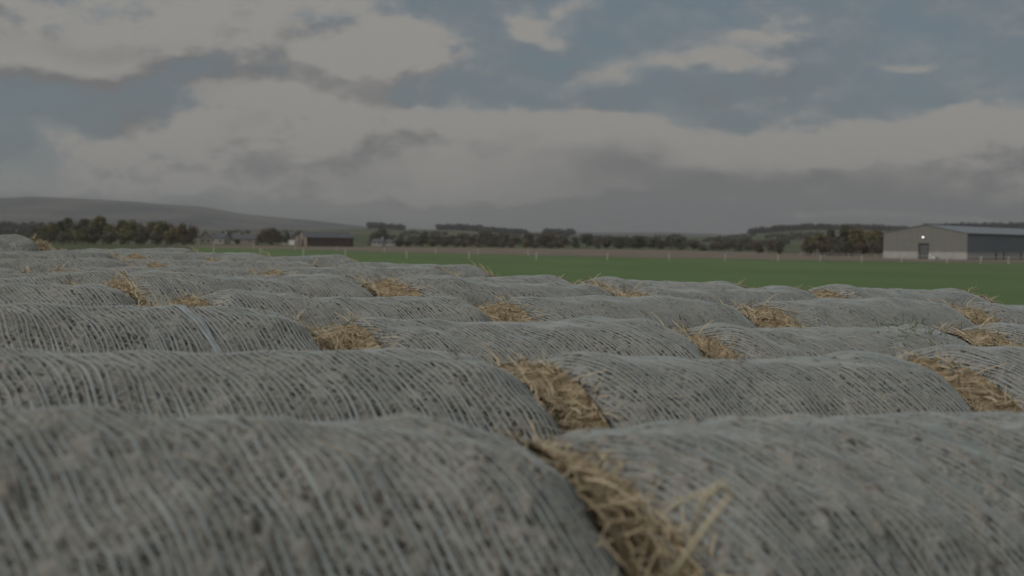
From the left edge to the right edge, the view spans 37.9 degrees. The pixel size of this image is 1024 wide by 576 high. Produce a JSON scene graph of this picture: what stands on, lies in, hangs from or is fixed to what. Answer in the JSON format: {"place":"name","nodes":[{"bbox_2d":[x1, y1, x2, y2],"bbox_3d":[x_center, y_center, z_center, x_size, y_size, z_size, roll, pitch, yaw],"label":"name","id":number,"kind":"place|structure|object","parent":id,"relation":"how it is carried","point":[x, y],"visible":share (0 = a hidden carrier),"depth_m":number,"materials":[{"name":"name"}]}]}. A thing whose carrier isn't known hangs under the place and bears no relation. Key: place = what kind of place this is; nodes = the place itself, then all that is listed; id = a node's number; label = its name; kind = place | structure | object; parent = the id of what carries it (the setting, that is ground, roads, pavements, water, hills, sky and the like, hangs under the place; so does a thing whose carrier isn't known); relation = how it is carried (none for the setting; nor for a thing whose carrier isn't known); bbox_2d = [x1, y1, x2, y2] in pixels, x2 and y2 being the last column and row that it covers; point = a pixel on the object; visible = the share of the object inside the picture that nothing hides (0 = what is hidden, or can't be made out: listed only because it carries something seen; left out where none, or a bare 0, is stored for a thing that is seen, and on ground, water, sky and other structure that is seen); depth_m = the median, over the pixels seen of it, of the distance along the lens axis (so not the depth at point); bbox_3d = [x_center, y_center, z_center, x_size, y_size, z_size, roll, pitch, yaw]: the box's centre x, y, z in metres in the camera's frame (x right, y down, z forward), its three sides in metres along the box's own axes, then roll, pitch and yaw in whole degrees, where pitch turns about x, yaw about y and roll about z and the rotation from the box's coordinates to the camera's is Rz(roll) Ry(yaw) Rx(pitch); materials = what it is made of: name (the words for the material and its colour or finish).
{"place":"outdoors","nodes":[
{"label":"outdoors","id":0,"kind":"place"},
{"bbox_2d":[0,197,1023,263],"bbox_3d":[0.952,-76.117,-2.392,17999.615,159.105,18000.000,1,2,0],"label":"ground","id":1,"kind":"structure","parent":0,"point":[27,210],"depth_m":4617.85,"materials":[{"name":"plant"}]},
{"bbox_2d":[0,261,39,273],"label":"round bale","id":2,"kind":"object","parent":1,"relation":"on","point":[7,270],"visible":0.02,"depth_m":10.49,"materials":[{"name":"plastic"}]},
{"bbox_2d":[0,220,51,233],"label":"wood","id":3,"kind":"object","parent":1,"relation":"on","point":[25,228],"visible":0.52,"depth_m":1861.63,"materials":[{"name":"green plant"}]},
{"bbox_2d":[0,233,54,251],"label":"round bale","id":4,"kind":"object","parent":1,"relation":"on","point":[13,242],"visible":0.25,"depth_m":15.89,"materials":[{"name":"plastic"}]},
{"bbox_2d":[30,225,41,240],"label":"tree","id":5,"kind":"object","parent":1,"relation":"on","point":[33,230],"visible":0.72,"depth_m":558.66,"materials":[{"name":"green plant"}]},
{"bbox_2d":[37,223,53,243],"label":"tree","id":6,"kind":"object","parent":1,"relation":"on","point":[47,229],"visible":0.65,"depth_m":553.74,"materials":[{"name":"green plant"}]},
{"bbox_2d":[0,273,96,285],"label":"round bale","id":7,"kind":"object","parent":1,"relation":"on","point":[39,280],"visible":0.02,"depth_m":7.70,"materials":[{"name":"plastic"}]},
{"bbox_2d":[39,232,58,242],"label":"bush","id":8,"kind":"object","parent":1,"relation":"on","point":[49,238],"visible":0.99,"depth_m":544.75,"materials":[{"name":"green plant"}]},
{"bbox_2d":[0,248,121,259],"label":"round bale","id":9,"kind":"object","parent":1,"relation":"on","point":[57,254],"visible":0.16,"depth_m":14.75,"materials":[{"name":"plastic"}]},
{"bbox_2d":[0,270,125,285],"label":"round bale","id":10,"kind":"object","parent":1,"relation":"on","point":[89,277],"visible":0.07,"depth_m":9.15,"materials":[{"name":"plastic"}]},
{"bbox_2d":[55,231,72,243],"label":"bush","id":11,"kind":"object","parent":1,"relation":"on","point":[61,237],"visible":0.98,"depth_m":544.54,"materials":[{"name":"green plant"}]},
{"bbox_2d":[61,217,73,243],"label":"tree","id":12,"kind":"object","parent":1,"relation":"on","point":[67,221],"visible":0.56,"depth_m":560.25,"materials":[{"name":"green plant"}]},
{"bbox_2d":[0,257,141,273],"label":"round bale","id":13,"kind":"object","parent":1,"relation":"on","point":[41,265],"visible":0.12,"depth_m":11.97,"materials":[{"name":"plastic"}]},
{"bbox_2d":[65,229,90,243],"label":"bush","id":14,"kind":"object","parent":1,"relation":"on","point":[79,236],"visible":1,"depth_m":544.75,"materials":[{"name":"green plant"}]},
{"bbox_2d":[0,274,172,307],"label":"round bale","id":15,"kind":"object","parent":1,"relation":"on","point":[83,295],"visible":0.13,"depth_m":6.30,"materials":[{"name":"plastic"}]},
{"bbox_2d":[80,223,97,243],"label":"tree","id":16,"kind":"object","parent":1,"relation":"on","point":[90,230],"visible":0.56,"depth_m":554.88,"materials":[{"name":"green plant"}]},
{"bbox_2d":[86,232,100,243],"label":"bush","id":17,"kind":"object","parent":1,"relation":"on","point":[92,238],"visible":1,"depth_m":544.99,"materials":[{"name":"green plant"}]},
{"bbox_2d":[88,219,102,242],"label":"tree","id":18,"kind":"object","parent":1,"relation":"on","point":[96,225],"visible":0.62,"depth_m":558.32,"materials":[{"name":"green plant"}]},
{"bbox_2d":[28,256,171,266],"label":"round bale","id":19,"kind":"object","parent":1,"relation":"on","point":[138,262],"visible":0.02,"depth_m":13.81,"materials":[{"name":"plastic"}]},
{"bbox_2d":[94,215,107,243],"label":"tree","id":20,"kind":"object","parent":1,"relation":"on","point":[101,220],"visible":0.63,"depth_m":562.73,"materials":[{"name":"green plant"}]},
{"bbox_2d":[101,231,114,244],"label":"bush","id":21,"kind":"object","parent":1,"relation":"on","point":[106,237],"visible":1,"depth_m":545.18,"materials":[{"name":"green plant"}]},
{"bbox_2d":[101,222,120,244],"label":"tree","id":22,"kind":"object","parent":1,"relation":"on","point":[109,228],"visible":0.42,"depth_m":554.68,"materials":[{"name":"green plant"}]},
{"bbox_2d":[59,248,178,258],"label":"round bale","id":23,"kind":"object","parent":1,"relation":"on","point":[118,254],"visible":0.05,"depth_m":16.63,"materials":[{"name":"plastic"}]},
{"bbox_2d":[114,229,132,244],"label":"bush","id":24,"kind":"object","parent":1,"relation":"on","point":[125,235],"visible":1,"depth_m":544.36,"materials":[{"name":"green plant"}]},
{"bbox_2d":[121,219,136,244],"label":"tree","id":25,"kind":"object","parent":1,"relation":"on","point":[130,226],"visible":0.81,"depth_m":554.82,"materials":[{"name":"green plant"}]},
{"bbox_2d":[76,248,200,252],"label":"round bale","id":26,"kind":"object","parent":1,"relation":"on","point":[122,250],"visible":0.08,"depth_m":18.22,"materials":[{"name":"plastic"}]},
{"bbox_2d":[132,233,146,244],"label":"bush","id":27,"kind":"object","parent":1,"relation":"on","point":[139,239],"visible":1,"depth_m":544.51,"materials":[{"name":"green plant"}]},
{"bbox_2d":[136,223,151,244],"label":"tree","id":28,"kind":"object","parent":1,"relation":"on","point":[146,231],"visible":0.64,"depth_m":554.62,"materials":[{"name":"green plant"}]},
{"bbox_2d":[47,262,263,277],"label":"round bale","id":29,"kind":"object","parent":1,"relation":"on","point":[218,270],"visible":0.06,"depth_m":11.01,"materials":[{"name":"plastic"}]},
{"bbox_2d":[149,231,163,244],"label":"bush","id":30,"kind":"object","parent":1,"relation":"on","point":[156,237],"visible":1,"depth_m":544.90,"materials":[{"name":"green plant"}]},
{"bbox_2d":[151,219,165,242],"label":"tree","id":31,"kind":"object","parent":1,"relation":"on","point":[160,227],"visible":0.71,"depth_m":554.49,"materials":[{"name":"green plant"}]},
{"bbox_2d":[0,299,347,354],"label":"round bale","id":32,"kind":"object","parent":1,"relation":"on","point":[102,329],"visible":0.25,"depth_m":4.96,"materials":[{"name":"plastic"}]},
{"bbox_2d":[122,250,275,260],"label":"round bale","id":33,"kind":"object","parent":1,"relation":"on","point":[153,255],"visible":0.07,"depth_m":15.32,"materials":[{"name":"plastic"}]},
{"bbox_2d":[197,229,211,244],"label":"house","id":34,"kind":"structure","parent":1,"relation":"on","point":[204,237],"depth_m":636.34,"materials":[{"name":"stone"}]},
{"bbox_2d":[210,231,231,243],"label":"house","id":35,"kind":"structure","parent":1,"relation":"on","point":[221,238],"depth_m":686.37,"materials":[{"name":"stone"}]},
{"bbox_2d":[140,257,332,274],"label":"round bale","id":36,"kind":"object","parent":1,"relation":"on","point":[258,266],"visible":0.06,"depth_m":12.73,"materials":[{"name":"plastic"}]},
{"bbox_2d":[92,268,397,305],"bbox_3d":[-1.512,0.549,8.396,2.066,1.330,1.377,2,1,-29],"label":"round bale","id":37,"kind":"object","parent":1,"relation":"on","point":[165,284],"visible":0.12,"depth_m":8.17,"materials":[{"name":"plastic"}]},
{"bbox_2d":[234,233,259,244],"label":"house","id":38,"kind":"structure","parent":1,"relation":"on","point":[249,239],"depth_m":646.81,"materials":[{"name":"paint"}]},
{"bbox_2d":[259,227,279,244],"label":"tree","id":39,"kind":"object","parent":1,"relation":"on","point":[267,238],"visible":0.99,"depth_m":653.36,"materials":[{"name":"green plant"}]},
{"bbox_2d":[157,268,382,291],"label":"round bale","id":40,"kind":"object","parent":1,"relation":"on","point":[347,278],"visible":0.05,"depth_m":10.03,"materials":[{"name":"plastic"}]},
{"bbox_2d":[196,254,358,266],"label":"round bale","id":41,"kind":"object","parent":1,"relation":"on","point":[333,259],"visible":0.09,"depth_m":14.46,"materials":[{"name":"plastic"}]},
{"bbox_2d":[0,341,593,445],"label":"round bale","id":42,"kind":"object","parent":1,"relation":"on","point":[345,384],"visible":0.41,"depth_m":3.70,"materials":[{"name":"plastic"}]},
{"bbox_2d":[294,232,354,246],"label":"field barn","id":43,"kind":"structure","parent":1,"relation":"on","point":[327,239],"depth_m":595.88,"materials":[{"name":"metal"}]},
{"bbox_2d":[157,286,501,335],"bbox_3d":[-0.867,0.648,7.116,2.084,1.279,1.432,2,1,-31],"label":"round bale","id":44,"kind":"object","parent":1,"relation":"on","point":[449,308],"visible":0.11,"depth_m":6.87,"materials":[{"name":"plastic"}]},
{"bbox_2d":[0,403,679,575],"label":"round bale","id":45,"kind":"object","parent":1,"relation":"on","point":[94,490],"visible":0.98,"depth_m":2.25,"materials":[{"name":"plastic"}]},
{"bbox_2d":[668,480,731,575],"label":"straw stalk","id":46,"kind":"object","parent":45,"relation":"attached to","point":[708,493],"visible":1,"depth_m":1.84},
{"bbox_2d":[258,263,466,284],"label":"round bale","id":47,"kind":"object","parent":1,"relation":"on","point":[373,272],"visible":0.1,"depth_m":11.70,"materials":[{"name":"plastic"}]},
{"bbox_2d":[365,231,384,245],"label":"tree","id":48,"kind":"object","parent":1,"relation":"on","point":[376,235],"visible":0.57,"depth_m":757.92,"materials":[{"name":"green plant"}]},
{"bbox_2d":[371,237,385,245],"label":"house","id":49,"kind":"structure","parent":1,"relation":"on","point":[379,242],"depth_m":696.31,"materials":[{"name":"stone"}]},
{"bbox_2d":[416,232,429,246],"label":"tree","id":50,"kind":"object","parent":1,"relation":"on","point":[422,237],"visible":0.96,"depth_m":688.31,"materials":[{"name":"green plant"}]},
{"bbox_2d":[453,233,474,245],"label":"tree","id":51,"kind":"object","parent":1,"relation":"on","point":[463,237],"visible":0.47,"depth_m":778.34,"materials":[{"name":"green plant"}]},
{"bbox_2d":[366,222,575,234],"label":"wood","id":52,"kind":"object","parent":1,"relation":"on","point":[447,226],"visible":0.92,"depth_m":2409.97,"materials":[{"name":"green plant"}]},
{"bbox_2d":[476,230,495,245],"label":"tree","id":53,"kind":"object","parent":1,"relation":"on","point":[485,235],"visible":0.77,"depth_m":858.17,"materials":[{"name":"green plant"}]},
{"bbox_2d":[373,276,635,308],"bbox_3d":[-0.090,0.565,9.245,2.064,1.307,1.406,1,1,-30],"label":"round bale","id":54,"kind":"object","parent":1,"relation":"on","point":[466,290],"visible":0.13,"depth_m":8.88,"materials":[{"name":"plastic"}]},
{"bbox_2d":[310,304,725,368],"bbox_3d":[-0.013,0.739,5.945,2.066,1.330,1.389,2,1,-28],"label":"round bale","id":55,"kind":"object","parent":1,"relation":"on","point":[634,336],"visible":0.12,"depth_m":5.72,"materials":[{"name":"plastic"}]},
{"bbox_2d":[221,229,822,248],"bbox_3d":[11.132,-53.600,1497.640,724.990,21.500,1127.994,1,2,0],"label":"hedgerows","id":56,"kind":"object","parent":1,"relation":"on","point":[724,238],"visible":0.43,"depth_m":1601.79,"materials":[{"name":"green plant"}]},
{"bbox_2d":[521,232,534,246],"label":"tree","id":57,"kind":"object","parent":1,"relation":"on","point":[529,236],"visible":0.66,"depth_m":757.96,"materials":[{"name":"green plant"}]},
{"bbox_2d":[530,233,559,247],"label":"tree","id":58,"kind":"object","parent":1,"relation":"on","point":[548,237],"visible":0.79,"depth_m":738.18,"materials":[{"name":"green plant"}]},
{"bbox_2d":[557,232,571,245],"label":"tree","id":59,"kind":"object","parent":1,"relation":"on","point":[562,238],"visible":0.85,"depth_m":787.93,"materials":[{"name":"green plant"}]},
{"bbox_2d":[579,232,594,246],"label":"tree","id":60,"kind":"object","parent":1,"relation":"on","point":[588,240],"visible":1,"depth_m":713.56,"materials":[{"name":"green plant"}]},
{"bbox_2d":[169,245,1023,262],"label":"rough grass strip","id":61,"kind":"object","parent":1,"relation":"on","point":[659,254],"visible":0.92,"depth_m":415.70,"materials":[{"name":"plant"}]},
{"bbox_2d":[161,229,178,244],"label":"bush","id":62,"kind":"object","parent":61,"relation":"on","point":[169,238],"visible":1,"depth_m":545.18,"materials":[{"name":"green plant"}]},
{"bbox_2d":[167,224,184,244],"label":"tree","id":63,"kind":"object","parent":61,"relation":"on","point":[179,230],"visible":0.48,"depth_m":554.89,"materials":[{"name":"green plant"}]},
{"bbox_2d":[176,233,195,244],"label":"bush","id":64,"kind":"object","parent":61,"relation":"on","point":[188,239],"visible":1,"depth_m":544.96,"materials":[{"name":"green plant"}]},
{"bbox_2d":[186,223,199,244],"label":"tree","id":65,"kind":"object","parent":61,"relation":"on","point":[192,232],"visible":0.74,"depth_m":556.96,"materials":[{"name":"green plant"}]},
{"bbox_2d":[752,241,764,253],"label":"tree","id":66,"kind":"object","parent":61,"relation":"on","point":[757,246],"visible":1,"depth_m":478.92,"materials":[{"name":"green plant"}]},
{"bbox_2d":[765,238,776,253],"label":"tree","id":67,"kind":"object","parent":61,"relation":"on","point":[769,244],"visible":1,"depth_m":474.91,"materials":[{"name":"green plant"}]},
{"bbox_2d":[773,239,785,253],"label":"tree","id":68,"kind":"object","parent":61,"relation":"on","point":[779,249],"visible":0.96,"depth_m":479.25,"materials":[{"name":"green plant"}]},
{"bbox_2d":[803,242,816,254],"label":"bush","id":69,"kind":"object","parent":61,"relation":"on","point":[808,247],"visible":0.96,"depth_m":449.44,"materials":[{"name":"green plant"}]},
{"bbox_2d":[814,240,829,254],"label":"bush","id":70,"kind":"object","parent":61,"relation":"on","point":[823,247],"visible":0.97,"depth_m":448.50,"materials":[{"name":"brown plant"}]},
{"bbox_2d":[825,228,838,244],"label":"tree","id":71,"kind":"object","parent":61,"relation":"on","point":[831,232],"visible":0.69,"depth_m":464.84,"materials":[{"name":"green plant"}]},
{"bbox_2d":[822,238,849,255],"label":"bush","id":72,"kind":"object","parent":61,"relation":"on","point":[832,249],"visible":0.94,"depth_m":448.71,"materials":[{"name":"green plant"}]},
{"bbox_2d":[837,222,851,245],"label":"tree","id":73,"kind":"object","parent":61,"relation":"on","point":[843,235],"visible":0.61,"depth_m":474.51,"materials":[{"name":"green plant"}]},
{"bbox_2d":[837,242,857,255],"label":"bush","id":74,"kind":"object","parent":61,"relation":"on","point":[848,250],"visible":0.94,"depth_m":449.06,"materials":[{"name":"green plant"}]},
{"bbox_2d":[846,227,864,254],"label":"tree","id":75,"kind":"object","parent":61,"relation":"on","point":[855,236],"visible":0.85,"depth_m":460.28,"materials":[{"name":"green plant"}]},
{"bbox_2d":[851,241,868,255],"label":"bush","id":76,"kind":"object","parent":61,"relation":"on","point":[863,248],"visible":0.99,"depth_m":449.12,"materials":[{"name":"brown plant"}]},
{"bbox_2d":[863,232,878,255],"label":"tree","id":77,"kind":"object","parent":61,"relation":"on","point":[870,237],"visible":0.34,"depth_m":458.56,"materials":[{"name":"green plant"}]},
{"bbox_2d":[864,240,882,255],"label":"bush","id":78,"kind":"object","parent":61,"relation":"on","point":[873,249],"visible":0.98,"depth_m":448.77,"materials":[{"name":"green plant"}]},
{"bbox_2d":[800,253,1018,259],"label":"post fence","id":79,"kind":"object","parent":61,"relation":"on","point":[903,255],"visible":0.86,"depth_m":361.07,"materials":[{"name":"wood"}]},
{"bbox_2d":[609,236,626,248],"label":"tree","id":80,"kind":"object","parent":1,"relation":"on","point":[617,243],"visible":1,"depth_m":714.59,"materials":[{"name":"green plant"}]},
{"bbox_2d":[471,291,773,331],"bbox_3d":[0.542,0.675,7.956,2.066,1.330,1.414,2,1,-30],"label":"round bale","id":81,"kind":"object","parent":1,"relation":"on","point":[665,310],"visible":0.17,"depth_m":7.71,"materials":[{"name":"plastic"}]},
{"bbox_2d":[631,235,645,248],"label":"tree","id":82,"kind":"object","parent":1,"relation":"on","point":[638,242],"visible":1,"depth_m":714.15,"materials":[{"name":"green plant"}]},
{"bbox_2d":[575,273,754,294],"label":"round bale","id":83,"kind":"object","parent":1,"relation":"on","point":[609,281],"visible":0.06,"depth_m":11.42,"materials":[{"name":"plastic"}]},
{"bbox_2d":[667,236,688,249],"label":"tree","id":84,"kind":"object","parent":1,"relation":"on","point":[680,240],"visible":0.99,"depth_m":703.36,"materials":[{"name":"green plant"}]},
{"bbox_2d":[686,238,701,249],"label":"tree","id":85,"kind":"object","parent":1,"relation":"on","point":[693,243],"visible":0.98,"depth_m":698.16,"materials":[{"name":"green plant"}]},
{"bbox_2d":[735,237,753,248],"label":"tree","id":86,"kind":"object","parent":1,"relation":"on","point":[745,240],"visible":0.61,"depth_m":858.16,"materials":[{"name":"green plant"}]},
{"bbox_2d":[486,346,1010,430],"bbox_3d":[0.666,0.824,4.732,2.086,1.330,1.434,2,1,-28],"label":"round bale","id":87,"kind":"object","parent":1,"relation":"on","point":[619,391],"visible":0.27,"depth_m":4.40,"materials":[{"name":"plastic"}]},
{"bbox_2d":[503,401,1023,575],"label":"round bale","id":88,"kind":"object","parent":1,"relation":"on","point":[926,493],"visible":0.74,"depth_m":2.74,"materials":[{"name":"plastic"}]},
{"bbox_2d":[747,223,907,233],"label":"wood","id":89,"kind":"object","parent":1,"relation":"on","point":[794,227],"visible":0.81,"depth_m":2354.73,"materials":[{"name":"green plant"}]},
{"bbox_2d":[881,224,1023,259],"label":"farm shed","id":90,"kind":"structure","parent":1,"relation":"on","point":[941,241],"depth_m":367.44,"materials":[{"name":"metal"}]},
{"bbox_2d":[919,244,927,258],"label":"roller door","id":91,"kind":"structure","parent":90,"relation":"in","point":[924,253],"depth_m":365.61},
{"bbox_2d":[888,341,1023,411],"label":"round bale","id":92,"kind":"object","parent":1,"relation":"on","point":[992,377],"visible":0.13,"depth_m":4.99,"materials":[{"name":"plastic"}]},
{"bbox_2d":[940,221,1023,227],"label":"wood","id":93,"kind":"object","parent":1,"relation":"on","point":[1009,224],"visible":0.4,"depth_m":2421.49,"materials":[{"name":"green plant"}]},
{"bbox_2d":[945,296,1023,324],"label":"round bale","id":94,"kind":"object","parent":1,"relation":"on","point":[1014,314],"visible":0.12,"depth_m":9.18,"materials":[{"name":"plastic"}]},
{"bbox_2d":[0,0,1023,234],"label":"sky","id":95,"kind":"structure","parent":0,"point":[727,117],"materials":[{"name":"grey"}]},
{"bbox_2d":[190,247,1023,304],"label":"grass field","id":96,"kind":"structure","parent":0,"point":[1003,283],"depth_m":145.69,"materials":[{"name":"plant"}]},
{"bbox_2d":[332,260,496,277],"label":"round bale","id":97,"kind":"object","parent":96,"relation":"on","point":[466,270],"visible":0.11,"depth_m":13.66,"materials":[{"name":"plastic"}]},
{"bbox_2d":[368,272,584,289],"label":"round bale","id":98,"kind":"object","parent":96,"relation":"on","point":[536,279],"visible":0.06,"depth_m":10.73,"materials":[{"name":"plastic"}]},
{"bbox_2d":[213,248,1008,263],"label":"post fence","id":99,"kind":"object","parent":96,"relation":"on","point":[469,254],"visible":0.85,"depth_m":262.46,"materials":[{"name":"wood"}]},
{"bbox_2d":[612,281,823,310],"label":"round bale","id":100,"kind":"object","parent":96,"relation":"on","point":[758,295],"visible":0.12,"depth_m":9.79,"materials":[{"name":"plastic"}]},
{"bbox_2d":[678,319,992,358],"bbox_3d":[1.418,0.789,6.801,2.066,1.330,1.411,0,2,-28],"label":"round bale","id":101,"kind":"object","parent":96,"relation":"on","point":[743,342],"visible":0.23,"depth_m":6.53,"materials":[{"name":"plastic"}]},
{"bbox_2d":[855,313,964,349],"bbox_3d":[1.838,0.298,6.723,0.338,0.352,0.625,0,2,-31],"label":"straw","id":102,"kind":"object","parent":101,"relation":"on","point":[928,332],"visible":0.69,"depth_m":6.77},
{"bbox_2d":[736,294,987,332],"bbox_3d":[1.986,0.688,8.773,2.043,1.307,1.415,0,2,-32],"label":"round bale","id":103,"kind":"object","parent":96,"relation":"on","point":[844,312],"visible":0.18,"depth_m":8.47,"materials":[{"name":"plastic"}]},
{"bbox_2d":[805,284,1002,306],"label":"round bale","id":104,"kind":"object","parent":96,"relation":"on","point":[963,297],"visible":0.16,"depth_m":10.71,"materials":[{"name":"plastic"}]},
{"bbox_2d":[942,316,1023,346],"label":"round bale","id":105,"kind":"object","parent":96,"relation":"on","point":[1004,333],"visible":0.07,"depth_m":7.19,"materials":[{"name":"plastic"}]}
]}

